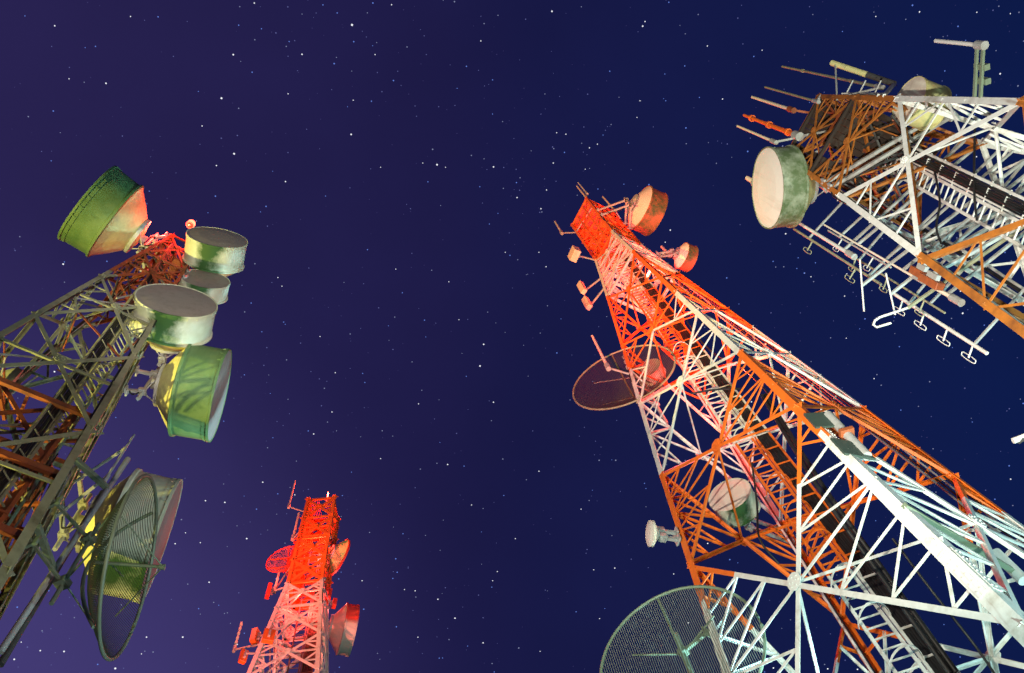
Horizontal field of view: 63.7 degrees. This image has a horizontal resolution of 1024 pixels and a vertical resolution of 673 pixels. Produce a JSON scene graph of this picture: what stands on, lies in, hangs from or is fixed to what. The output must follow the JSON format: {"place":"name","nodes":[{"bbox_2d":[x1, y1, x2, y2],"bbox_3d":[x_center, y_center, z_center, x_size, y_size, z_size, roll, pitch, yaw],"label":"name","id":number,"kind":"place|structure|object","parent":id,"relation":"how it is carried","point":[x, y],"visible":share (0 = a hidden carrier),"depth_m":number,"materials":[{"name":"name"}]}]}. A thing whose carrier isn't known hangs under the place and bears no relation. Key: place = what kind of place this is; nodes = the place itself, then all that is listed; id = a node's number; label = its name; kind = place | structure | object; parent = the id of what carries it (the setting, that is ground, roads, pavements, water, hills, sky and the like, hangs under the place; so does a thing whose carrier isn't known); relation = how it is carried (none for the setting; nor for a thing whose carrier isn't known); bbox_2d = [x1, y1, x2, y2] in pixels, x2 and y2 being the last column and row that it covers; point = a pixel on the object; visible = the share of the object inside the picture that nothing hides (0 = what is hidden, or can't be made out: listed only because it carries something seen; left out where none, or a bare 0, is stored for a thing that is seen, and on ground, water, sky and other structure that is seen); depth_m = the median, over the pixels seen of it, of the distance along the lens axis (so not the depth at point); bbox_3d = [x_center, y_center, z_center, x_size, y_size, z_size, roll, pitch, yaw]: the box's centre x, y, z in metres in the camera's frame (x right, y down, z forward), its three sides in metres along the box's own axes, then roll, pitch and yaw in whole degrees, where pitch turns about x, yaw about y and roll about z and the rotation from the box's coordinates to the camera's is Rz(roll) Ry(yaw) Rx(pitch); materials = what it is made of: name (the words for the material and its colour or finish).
{"place":"outdoors","nodes":[
{"label":"outdoors","id":0,"kind":"place"},
{"bbox_2d":[0,0,1023,672],"label":"sky","id":1,"kind":"structure","parent":0,"point":[172,130],"materials":[{"name":"blue"}]},
{"bbox_2d":[13,0,1023,671],"bbox_3d":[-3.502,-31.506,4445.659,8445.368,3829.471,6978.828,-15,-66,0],"label":"stars","id":2,"kind":"object","parent":1,"relation":"in","point":[483,344],"visible":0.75,"depth_m":5573.03,"materials":[{"name":"white"}]},
{"label":"ground","id":3,"kind":"structure","parent":0,"visible":0},
{"bbox_2d":[0,233,189,619],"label":"lattice tower","id":4,"kind":"structure","parent":3,"relation":"on","point":[38,443],"depth_m":18.78,"materials":[{"name":"metal"}]},
{"bbox_2d":[0,367,23,393],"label":"shallow dish","id":5,"kind":"object","parent":4,"relation":"attached to","point":[13,374],"visible":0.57,"depth_m":20.17,"materials":[{"name":"metal"}]},
{"bbox_2d":[0,457,130,667],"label":"antenna pole","id":6,"kind":"object","parent":4,"relation":"attached to","point":[12,637],"visible":0.97,"depth_m":14.14,"materials":[{"name":"metal"}]},
{"bbox_2d":[55,434,134,518],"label":"whip antenna","id":7,"kind":"object","parent":4,"relation":"attached to","point":[106,477],"visible":0.73,"depth_m":18.94,"materials":[{"name":"metal"}]},
{"bbox_2d":[25,474,165,661],"bbox_3d":[-7.042,4.133,14.688,1.830,3.219,2.956,-15,-66,0],"label":"grid dish","id":8,"kind":"object","parent":4,"relation":"attached to","point":[64,581],"visible":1,"depth_m":14.66,"materials":[{"name":"metal"}]},
{"bbox_2d":[57,165,169,271],"bbox_3d":[-13.635,-3.855,29.129,3.026,3.216,3.216,36,-75,-19],"label":"drum antenna","id":9,"kind":"object","parent":4,"relation":"attached to","point":[108,213],"visible":0.99,"depth_m":27.89,"materials":[{"name":"metal"}]},
{"bbox_2d":[46,468,182,603],"bbox_3d":[-9.740,4.705,20.048,2.471,3.149,3.098,16,-70,-13],"label":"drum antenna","id":10,"kind":"object","parent":4,"relation":"attached to","point":[169,491],"visible":0.63,"depth_m":19.23,"materials":[{"name":"metal"}]},
{"bbox_2d":[113,344,231,441],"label":"drum antenna","id":11,"kind":"object","parent":4,"relation":"attached to","point":[189,384],"visible":0.96,"depth_m":23.29,"materials":[{"name":"metal"}]},
{"bbox_2d":[129,283,217,366],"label":"drum antenna","id":12,"kind":"object","parent":4,"relation":"on","point":[183,317],"visible":0.98,"depth_m":23.75,"materials":[{"name":"metal"}]},
{"bbox_2d":[186,220,194,227],"bbox_3d":[-11.691,-3.762,30.340,0.280,0.629,1.043,-15,-66,0],"label":"warning lamp","id":13,"kind":"object","parent":4,"relation":"attached to","point":[190,223],"visible":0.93,"depth_m":30.15,"materials":[{"name":"red glass"}]},
{"bbox_2d":[177,269,229,304],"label":"drum antenna","id":14,"kind":"object","parent":4,"relation":"on","point":[214,286],"visible":0.67,"depth_m":27.58,"materials":[{"name":"metal"}]},
{"bbox_2d":[182,227,247,276],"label":"drum antenna","id":15,"kind":"object","parent":4,"relation":"attached to","point":[216,250],"visible":0.81,"depth_m":28.40,"materials":[{"name":"metal"}]},
{"bbox_2d":[246,494,341,672],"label":"lattice tower","id":16,"kind":"structure","parent":3,"relation":"on","point":[315,622],"depth_m":40.40,"materials":[{"name":"metal"}]},
{"bbox_2d":[232,622,258,652],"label":"whip antenna","id":17,"kind":"object","parent":16,"relation":"attached to","point":[234,649],"visible":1,"depth_m":36.57,"materials":[{"name":"metal"}]},
{"bbox_2d":[238,648,254,664],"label":"panel antenna","id":18,"kind":"object","parent":16,"relation":"attached to","point":[243,656],"visible":1,"depth_m":35.85,"materials":[{"name":"orange paint"}]},
{"bbox_2d":[249,627,262,646],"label":"panel antenna","id":19,"kind":"object","parent":16,"relation":"attached to","point":[256,635],"visible":0.9,"depth_m":36.96,"materials":[{"name":"orange paint"}]},
{"bbox_2d":[261,628,275,672],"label":"panel antenna","id":20,"kind":"object","parent":16,"relation":"attached to","point":[268,636],"visible":1,"depth_m":36.54,"materials":[{"name":"orange paint"}]},
{"bbox_2d":[264,582,283,599],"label":"panel antenna","id":21,"kind":"object","parent":16,"relation":"attached to","point":[270,590],"visible":1,"depth_m":40.51,"materials":[{"name":"red paint"}]},
{"bbox_2d":[273,567,289,593],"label":"whip antenna","id":22,"kind":"object","parent":16,"relation":"attached to","point":[275,587],"visible":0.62,"depth_m":42.46,"materials":[{"name":"metal"}]},
{"bbox_2d":[266,541,303,575],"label":"dish","id":23,"kind":"object","parent":16,"relation":"attached to","point":[280,569],"visible":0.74,"depth_m":44.02,"materials":[{"name":"red metal"}]},
{"bbox_2d":[291,512,299,541],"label":"whip antenna","id":24,"kind":"object","parent":16,"relation":"attached to","point":[293,536],"visible":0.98,"depth_m":45.50,"materials":[{"name":"metal"}]},
{"bbox_2d":[287,480,303,511],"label":"whip antenna","id":25,"kind":"object","parent":16,"relation":"attached to","point":[289,505],"visible":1,"depth_m":46.64,"materials":[{"name":"metal"}]},
{"bbox_2d":[323,580,331,599],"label":"panel antenna","id":26,"kind":"object","parent":16,"relation":"attached to","point":[329,592],"visible":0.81,"depth_m":41.22,"materials":[{"name":"red paint"}]},
{"bbox_2d":[323,586,336,608],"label":"panel antenna","id":27,"kind":"object","parent":16,"relation":"attached to","point":[333,602],"visible":1,"depth_m":40.72,"materials":[{"name":"red paint"}]},
{"bbox_2d":[326,536,349,574],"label":"shallow dish","id":28,"kind":"object","parent":16,"relation":"attached to","point":[338,553],"visible":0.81,"depth_m":43.89,"materials":[{"name":"red paint"}]},
{"bbox_2d":[322,577,359,656],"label":"drum antenna","id":29,"kind":"object","parent":16,"relation":"attached to","point":[342,624],"visible":0.93,"depth_m":41.05,"materials":[{"name":"metal"}]},
{"bbox_2d":[570,197,1023,672],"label":"lattice tower","id":30,"kind":"structure","parent":3,"relation":"on","point":[998,602],"depth_m":20.91,"materials":[{"name":"orange metal"}]},
{"bbox_2d":[554,221,575,234],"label":"whip antenna","id":31,"kind":"object","parent":30,"relation":"attached to","point":[561,231],"visible":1,"depth_m":45.91,"materials":[{"name":"white paint"}]},
{"bbox_2d":[568,245,593,262],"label":"radio unit","id":32,"kind":"object","parent":30,"relation":"attached to","point":[574,255],"visible":1,"depth_m":40.78,"materials":[{"name":"metal"}]},
{"bbox_2d":[578,182,588,196],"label":"whip antenna","id":33,"kind":"object","parent":30,"relation":"on","point":[586,192],"visible":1,"depth_m":47.71,"materials":[{"name":"white paint"}]},
{"bbox_2d":[576,186,594,230],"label":"whip antenna","id":34,"kind":"object","parent":30,"relation":"attached to","point":[583,194],"visible":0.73,"depth_m":45.85,"materials":[{"name":"metal"}]},
{"bbox_2d":[577,278,600,294],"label":"panel antenna","id":35,"kind":"object","parent":30,"relation":"attached to","point":[583,289],"visible":1,"depth_m":38.79,"materials":[{"name":"metal"}]},
{"bbox_2d":[581,288,603,310],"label":"panel antenna","id":36,"kind":"object","parent":30,"relation":"attached to","point":[588,304],"visible":1,"depth_m":37.65,"materials":[{"name":"metal"}]},
{"bbox_2d":[591,335,629,374],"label":"whip antenna","id":37,"kind":"object","parent":30,"relation":"attached to","point":[607,366],"visible":1,"depth_m":29.97,"materials":[{"name":"metal"}]},
{"bbox_2d":[602,196,620,218],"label":"whip antenna","id":38,"kind":"object","parent":30,"relation":"attached to","point":[604,198],"visible":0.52,"depth_m":46.32,"materials":[{"name":"metal"}]},
{"bbox_2d":[572,344,675,423],"bbox_3d":[4.183,1.754,29.998,3.973,5.854,0.850,-25,-67,4],"label":"dish","id":39,"kind":"object","parent":30,"relation":"attached to","point":[649,391],"visible":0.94,"depth_m":29.91,"materials":[{"name":"metal"}]},
{"bbox_2d":[597,185,667,235],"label":"drum antenna","id":40,"kind":"object","parent":30,"relation":"attached to","point":[645,210],"visible":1,"depth_m":42.99,"materials":[{"name":"metal"}]},
{"bbox_2d":[624,357,665,389],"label":"drum antenna","id":41,"kind":"object","parent":30,"relation":"attached to","point":[647,371],"visible":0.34,"depth_m":30.69,"materials":[{"name":"metal"}]},
{"bbox_2d":[645,520,680,546],"bbox_3d":[3.942,5.095,21.342,0.884,0.679,0.678,0,-67,-6],"label":"shallow dish","id":42,"kind":"object","parent":30,"relation":"attached to","point":[654,533],"visible":1,"depth_m":21.21,"materials":[{"name":"metal"}]},
{"bbox_2d":[656,245,671,257],"bbox_3d":[7.176,-4.135,39.887,0.799,1.500,0.247,-1,-67,-6],"label":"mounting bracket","id":43,"kind":"object","parent":30,"relation":"attached to","point":[662,247],"visible":0.62,"depth_m":39.30,"materials":[{"name":"metal"}]},
{"bbox_2d":[655,242,698,271],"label":"drum antenna","id":44,"kind":"object","parent":30,"relation":"attached to","point":[685,255],"visible":0.99,"depth_m":38.80,"materials":[{"name":"metal"}]},
{"bbox_2d":[599,585,766,672],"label":"grid dish","id":45,"kind":"object","parent":30,"relation":"attached to","point":[683,651],"visible":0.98,"depth_m":18.48,"materials":[{"name":"grey metal"}]},
{"bbox_2d":[708,478,794,544],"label":"drum antenna","id":46,"kind":"object","parent":30,"relation":"attached to","point":[743,497],"visible":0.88,"depth_m":23.61,"materials":[{"name":"metal"}]},
{"bbox_2d":[803,411,875,460],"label":"panel antenna","id":47,"kind":"object","parent":30,"relation":"attached to","point":[847,443],"visible":1,"depth_m":17.36,"materials":[{"name":"metal"}]},
{"bbox_2d":[901,502,1023,585],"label":"standoff pipe","id":48,"kind":"object","parent":30,"relation":"attached to","point":[1011,568],"visible":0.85,"depth_m":15.06,"materials":[{"name":"grey metal"}]},
{"bbox_2d":[791,93,1023,337],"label":"lattice tower","id":49,"kind":"structure","parent":3,"relation":"on","point":[846,134],"depth_m":19.78,"materials":[{"name":"metal"}]},
{"bbox_2d":[737,125,806,144],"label":"whip antenna","id":50,"kind":"object","parent":49,"relation":"attached to","point":[773,141],"visible":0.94,"depth_m":25.66,"materials":[{"name":"metal"}]},
{"bbox_2d":[751,96,815,113],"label":"whip antenna","id":51,"kind":"object","parent":49,"relation":"attached to","point":[790,109],"visible":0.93,"depth_m":25.94,"materials":[{"name":"orange paint"}]},
{"bbox_2d":[745,147,822,185],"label":"whip antenna","id":52,"kind":"object","parent":49,"relation":"on","point":[748,178],"visible":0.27,"depth_m":26.31,"materials":[{"name":"metal"}]},
{"bbox_2d":[764,86,820,103],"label":"whip antenna","id":53,"kind":"object","parent":49,"relation":"attached to","point":[816,101],"visible":1,"depth_m":25.76,"materials":[{"name":"paint"}]},
{"bbox_2d":[743,114,872,140],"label":"whip antenna","id":54,"kind":"object","parent":49,"relation":"attached to","point":[796,135],"visible":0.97,"depth_m":25.83,"materials":[{"name":"orange paint"}]},
{"bbox_2d":[752,129,900,228],"bbox_3d":[9.547,-4.779,24.377,4.462,2.827,2.530,-15,-66,0],"label":"drum antenna","id":55,"kind":"object","parent":49,"relation":"attached to","point":[785,188],"visible":0.87,"depth_m":23.87,"materials":[{"name":"metal"}]},
{"bbox_2d":[781,65,885,94],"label":"whip antenna","id":56,"kind":"object","parent":49,"relation":"attached to","point":[882,87],"visible":0.89,"depth_m":24.53,"materials":[{"name":"paint"}]},
{"bbox_2d":[841,80,882,96],"bbox_3d":[9.675,-6.654,22.329,0.726,2.333,0.359,-21,-67,2],"label":"antenna rack","id":57,"kind":"object","parent":49,"relation":"attached to","point":[860,93],"visible":0.73,"depth_m":22.69,"materials":[{"name":"white metal"}]},
{"bbox_2d":[830,60,896,99],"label":"whip antenna","id":58,"kind":"object","parent":49,"relation":"attached to","point":[891,83],"visible":0.99,"depth_m":23.58,"materials":[{"name":"metal"}]},
{"bbox_2d":[799,140,965,259],"bbox_3d":[10.269,-4.152,22.942,0.176,3.400,4.196,40,-77,-20],"label":"whip antenna","id":59,"kind":"object","parent":49,"relation":"attached to","point":[851,255],"visible":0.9,"depth_m":22.08,"materials":[{"name":"white paint"}]},
{"bbox_2d":[820,76,953,204],"bbox_3d":[9.632,-5.168,21.164,4.003,2.216,1.418,-32,-68,7],"label":"drum antenna","id":60,"kind":"object","parent":49,"relation":"attached to","point":[918,86],"visible":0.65,"depth_m":21.38,"materials":[{"name":"metal"}]},
{"bbox_2d":[793,146,1002,285],"bbox_3d":[10.332,-3.800,22.704,0.247,5.240,4.784,37,-76,-19],"label":"dipole antenna","id":61,"kind":"object","parent":49,"relation":"attached to","point":[912,233],"visible":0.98,"depth_m":21.93,"materials":[{"name":"paint"}]},
{"bbox_2d":[827,136,1014,271],"bbox_3d":[10.524,-3.598,21.600,0.163,3.420,4.414,41,-77,-20],"label":"dipole antenna","id":62,"kind":"object","parent":49,"relation":"attached to","point":[929,221],"visible":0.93,"depth_m":20.74,"materials":[{"name":"metal"}]},
{"bbox_2d":[824,144,1023,283],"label":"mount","id":63,"kind":"object","parent":49,"relation":"attached to","point":[957,227],"visible":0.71,"depth_m":20.05,"materials":[{"name":"metal"}]},
{"bbox_2d":[848,142,1019,316],"bbox_3d":[10.908,-3.025,20.816,0.263,5.060,4.679,33,-74,-18],"label":"dipole antenna","id":64,"kind":"object","parent":49,"relation":"attached to","point":[948,284],"visible":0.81,"depth_m":20.46,"materials":[{"name":"paint"}]},
{"bbox_2d":[859,159,1023,311],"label":"antenna","id":65,"kind":"object","parent":49,"relation":"attached to","point":[933,230],"visible":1,"depth_m":19.96,"materials":[{"name":"white paint"}]},
{"bbox_2d":[872,227,1023,327],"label":"loop antenna","id":66,"kind":"object","parent":49,"relation":"attached to","point":[962,269],"visible":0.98,"depth_m":19.04,"materials":[{"name":"white paint"}]},
{"bbox_2d":[885,187,1023,314],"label":"antenna","id":67,"kind":"object","parent":49,"relation":"attached to","point":[959,239],"visible":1,"depth_m":19.20,"materials":[{"name":"white paint"}]},
{"bbox_2d":[893,164,1023,363],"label":"dipole antenna","id":68,"kind":"object","parent":49,"relation":"attached to","point":[959,335],"visible":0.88,"depth_m":19.34,"materials":[{"name":"white paint"}]},
{"bbox_2d":[934,39,990,97],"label":"whip antenna","id":69,"kind":"object","parent":49,"relation":"attached to","point":[981,66],"visible":1,"depth_m":16.97,"materials":[{"name":"white paint"}]},
{"bbox_2d":[908,211,1017,277],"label":"panel antenna","id":70,"kind":"object","parent":49,"relation":"attached to","point":[918,269],"visible":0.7,"depth_m":18.12,"materials":[{"name":"orange paint"}]},
{"bbox_2d":[917,226,1023,290],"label":"panel antenna","id":71,"kind":"object","parent":49,"relation":"attached to","point":[931,279],"visible":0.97,"depth_m":17.56,"materials":[{"name":"orange paint"}]},
{"bbox_2d":[925,231,1023,306],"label":"whip antenna","id":72,"kind":"object","parent":49,"relation":"attached to","point":[955,299],"visible":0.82,"depth_m":18.12,"materials":[{"name":"metal"}]},
{"bbox_2d":[1011,434,1023,443],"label":"element rod","id":73,"kind":"object","parent":49,"relation":"attached to","point":[1018,439],"visible":1,"depth_m":16.09,"materials":[{"name":"white paint"}]}
]}

